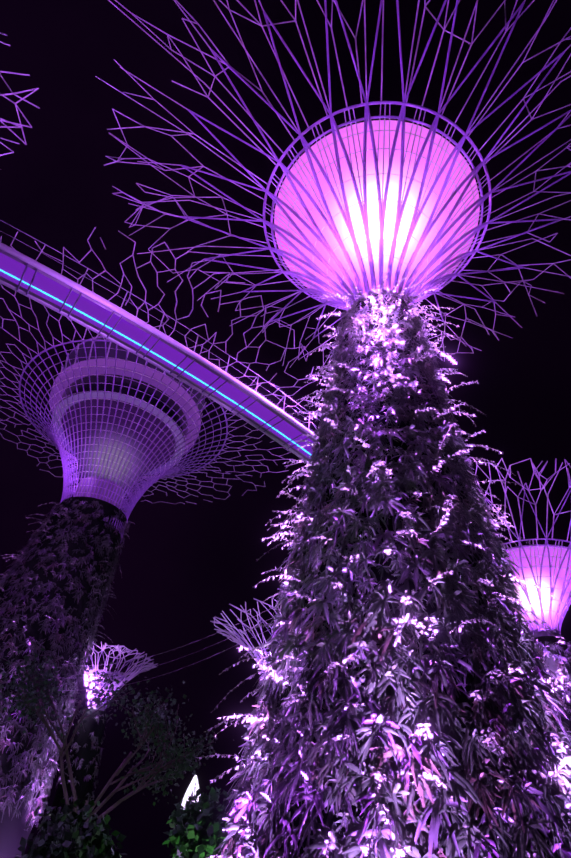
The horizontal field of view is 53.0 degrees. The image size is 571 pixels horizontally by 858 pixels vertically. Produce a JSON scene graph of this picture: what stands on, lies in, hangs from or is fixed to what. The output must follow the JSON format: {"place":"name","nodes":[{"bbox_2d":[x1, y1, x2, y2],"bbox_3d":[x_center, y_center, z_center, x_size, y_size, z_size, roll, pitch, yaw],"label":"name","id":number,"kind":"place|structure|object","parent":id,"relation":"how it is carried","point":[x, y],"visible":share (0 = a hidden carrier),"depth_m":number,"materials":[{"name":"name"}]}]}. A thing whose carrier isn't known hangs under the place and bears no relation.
{"place":"outdoors","nodes":[
{"label":"outdoors","id":0,"kind":"place"},
{"bbox_2d":[0,477,126,857],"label":"trunk","id":1,"kind":"object","parent":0,"point":[13,830],"depth_m":46.29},
{"bbox_2d":[0,499,134,829],"bbox_3d":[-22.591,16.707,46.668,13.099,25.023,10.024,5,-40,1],"label":"climbing plants","id":2,"kind":"object","parent":1,"relation":"attached to","point":[36,770],"visible":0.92,"depth_m":45.27,"materials":[{"name":"plant"}]},
{"bbox_2d":[19,339,227,543],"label":"supertree ribs","id":3,"kind":"object","parent":1,"relation":"attached to","point":[129,506],"visible":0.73,"depth_m":57.60,"materials":[{"name":"purple metal"}]},
{"bbox_2d":[46,709,106,823],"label":"supertree trunk","id":4,"kind":"object","parent":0,"point":[87,754],"visible":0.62,"depth_m":76.05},
{"bbox_2d":[31,713,107,849],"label":"climbing plants","id":5,"kind":"object","parent":4,"relation":"attached to","point":[80,763],"visible":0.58,"depth_m":76.24,"materials":[{"name":"plant"}]},
{"bbox_2d":[88,701,104,710],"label":"supertree neck","id":6,"kind":"object","parent":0,"point":[102,708],"visible":0.1,"depth_m":80.92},
{"bbox_2d":[0,641,217,821],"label":"garden tree","id":7,"kind":"object","parent":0,"point":[174,750],"depth_m":30.51,"materials":[{"name":"plant"}]},
{"bbox_2d":[83,651,142,708],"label":"canopy ribs","id":8,"kind":"object","parent":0,"point":[89,693],"visible":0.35,"depth_m":82.30,"materials":[{"name":"purple metal"}]},
{"bbox_2d":[61,399,175,493],"bbox_3d":[-18.465,3.559,60.422,12.400,6.900,12.400,5,-40,1],"label":"core","id":9,"kind":"object","parent":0,"point":[134,408],"visible":0.46,"depth_m":58.25,"materials":[{"name":"purple metal"}]},
{"bbox_2d":[59,374,187,440],"bbox_3d":[-18.127,-0.077,63.498,14.200,2.550,14.200,5,-40,1],"label":"ring opening","id":10,"kind":"object","parent":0,"point":[139,394],"visible":0.27,"depth_m":58.90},
{"bbox_2d":[61,337,206,416],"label":"railing posts","id":11,"kind":"object","parent":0,"point":[125,359],"visible":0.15,"depth_m":61.72,"materials":[{"name":"purple metal"}]},
{"bbox_2d":[64,338,203,412],"bbox_3d":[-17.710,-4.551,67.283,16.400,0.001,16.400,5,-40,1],"label":"railing","id":12,"kind":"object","parent":11,"relation":"on","point":[121,354],"depth_m":63.35,"materials":[{"name":"purple metal"}]},
{"bbox_2d":[69,336,204,401],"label":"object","id":13,"kind":"object","parent":12,"relation":"attached to","point":[96,338],"visible":0.02,"depth_m":62.21,"materials":[{"name":"purple metal"}]},
{"bbox_2d":[0,249,315,461],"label":"skyway deck","id":14,"kind":"structure","parent":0,"point":[135,349],"depth_m":26.70,"materials":[{"name":"purple metal"}]},
{"bbox_2d":[0,269,310,454],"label":"light strip","id":15,"kind":"object","parent":14,"relation":"attached to","point":[150,351],"visible":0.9,"depth_m":26.91,"materials":[{"name":"teal plastic"}]},
{"bbox_2d":[0,253,312,457],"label":"skyway soffit","id":16,"kind":"structure","parent":14,"relation":"attached to","point":[45,284],"depth_m":26.66,"materials":[{"name":"purple metal"}]},
{"bbox_2d":[0,242,318,463],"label":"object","id":17,"kind":"object","parent":14,"relation":"attached to","point":[80,288],"visible":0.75,"depth_m":26.40,"materials":[{"name":"purple metal"}]},
{"bbox_2d":[0,220,319,428],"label":"walkway railing","id":18,"kind":"object","parent":14,"relation":"attached to","point":[156,318],"visible":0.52,"depth_m":26.70,"materials":[{"name":"purple metal"}]},
{"bbox_2d":[16,263,309,460],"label":"skyway ribs","id":19,"kind":"object","parent":14,"relation":"attached to","point":[75,303],"visible":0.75,"depth_m":26.66,"materials":[{"name":"purple metal"}]},
{"bbox_2d":[87,609,271,688],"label":"overhead cables","id":20,"kind":"object","parent":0,"point":[192,653],"visible":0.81,"depth_m":32.25,"materials":[{"name":"silver metal"}]},
{"bbox_2d":[174,775,200,857],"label":"distant spire","id":21,"kind":"structure","parent":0,"point":[192,784],"depth_m":187.60,"materials":[{"name":"white"}]},
{"bbox_2d":[234,618,271,672],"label":"canopy ribs","id":22,"kind":"object","parent":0,"point":[257,655],"visible":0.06,"depth_m":68.40,"materials":[{"name":"purple metal"}]},
{"bbox_2d":[0,0,570,857],"label":"sky","id":23,"kind":"structure","parent":0,"point":[182,565],"materials":[{"name":"black"}]},
{"bbox_2d":[195,272,570,857],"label":"climbing plants","id":24,"kind":"object","parent":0,"point":[463,697],"visible":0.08,"depth_m":18.20,"materials":[{"name":"plant"}]},
{"bbox_2d":[180,0,570,338],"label":"canopy ribs","id":25,"kind":"object","parent":24,"relation":"attached to","point":[427,286],"visible":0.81,"depth_m":32.25,"materials":[{"name":"purple metal"}]},
{"bbox_2d":[274,120,479,298],"bbox_3d":[5.361,-9.712,33.689,12.801,8.288,12.801,5,-40,1],"label":"supertree membrane","id":26,"kind":"object","parent":25,"relation":"attached to","point":[373,216],"visible":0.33,"depth_m":31.89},
{"bbox_2d":[213,288,570,857],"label":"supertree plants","id":27,"kind":"object","parent":24,"relation":"attached to","point":[271,785],"visible":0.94,"depth_m":15.23,"materials":[{"name":"purple plant"}]},
{"bbox_2d":[531,636,570,745],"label":"supertree trunk","id":28,"kind":"object","parent":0,"point":[551,663],"visible":0.1,"depth_m":49.09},
{"bbox_2d":[531,630,558,637],"bbox_3d":[23.686,19.289,52.182,2.470,1.700,2.470,5,-40,1],"label":"trunk collar","id":29,"kind":"object","parent":28,"relation":"on","point":[541,633],"visible":0.23,"depth_m":51.54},
{"bbox_2d":[485,490,570,635],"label":"canopy ribs","id":30,"kind":"object","parent":29,"relation":"attached to","point":[560,621],"visible":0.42,"depth_m":52.24,"materials":[{"name":"purple metal"}]},
{"bbox_2d":[505,546,570,630],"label":"supertree membrane","id":31,"kind":"object","parent":30,"relation":"attached to","point":[533,593],"visible":0.35,"depth_m":52.45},
{"bbox_2d":[533,639,570,727],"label":"climbing plants","id":32,"kind":"object","parent":28,"relation":"attached to","point":[566,695],"visible":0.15,"depth_m":48.71,"materials":[{"name":"purple plant"}]},
{"bbox_2d":[555,636,570,659],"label":"climbing plants","id":33,"kind":"object","parent":28,"relation":"attached to","point":[562,642],"visible":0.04,"depth_m":49.66,"materials":[{"name":"purple plant"}]},
{"label":"ground","id":34,"kind":"structure","parent":0,"visible":0},
{"bbox_2d":[0,32,39,169],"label":"supertree branches","id":35,"kind":"object","parent":34,"relation":"on","point":[16,106],"visible":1,"depth_m":38.97,"materials":[{"name":"purple metal"}]},
{"bbox_2d":[15,797,127,857],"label":"shrub","id":36,"kind":"object","parent":34,"relation":"on","point":[89,839],"depth_m":21.16,"materials":[{"name":"green plant"}]},
{"bbox_2d":[81,641,157,702],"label":"supertree branches","id":37,"kind":"object","parent":34,"relation":"on","point":[118,649],"visible":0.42,"depth_m":82.60,"materials":[{"name":"purple metal"}]},
{"bbox_2d":[0,227,320,510],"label":"supertree canopy branches","id":38,"kind":"object","parent":34,"relation":"on","point":[142,383],"visible":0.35,"depth_m":57.87,"materials":[{"name":"purple metal"}]},
{"bbox_2d":[52,391,184,475],"bbox_3d":[-18.217,0.894,62.677,14.400,0.001,14.400,5,-40,1],"label":"band","id":39,"kind":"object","parent":38,"relation":"attached to","point":[155,412],"depth_m":59.18,"materials":[{"name":"purple metal"}]},
{"bbox_2d":[49,366,198,452],"bbox_3d":[-18.036,-1.048,64.319,16.600,0.001,16.600,5,-40,1],"label":"ring band","id":40,"kind":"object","parent":38,"relation":"attached to","point":[181,402],"depth_m":60.13,"materials":[{"name":"purple metal"}]},
{"bbox_2d":[52,358,200,430],"bbox_3d":[-18.001,-1.429,64.641,16.800,1.000,16.800,5,-40,1],"label":"ring band","id":41,"kind":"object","parent":38,"relation":"attached to","point":[174,385],"depth_m":59.03,"materials":[{"name":"purple metal"}]},
{"bbox_2d":[162,786,232,857],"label":"shrub","id":42,"kind":"object","parent":34,"relation":"on","point":[207,824],"depth_m":23.03,"materials":[{"name":"green plant"}]},
{"bbox_2d":[210,598,281,666],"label":"supertree branches","id":43,"kind":"object","parent":34,"relation":"on","point":[233,633],"visible":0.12,"depth_m":69.11,"materials":[{"name":"purple metal"}]},
{"bbox_2d":[95,0,570,369],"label":"supertree branches","id":44,"kind":"object","parent":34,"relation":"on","point":[360,151],"visible":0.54,"depth_m":33.76,"materials":[{"name":"purple metal"}]},
{"bbox_2d":[474,458,570,617],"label":"supertree canopy branches","id":45,"kind":"object","parent":34,"relation":"on","point":[534,503],"visible":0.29,"depth_m":52.21,"materials":[{"name":"purple metal"}]}
]}

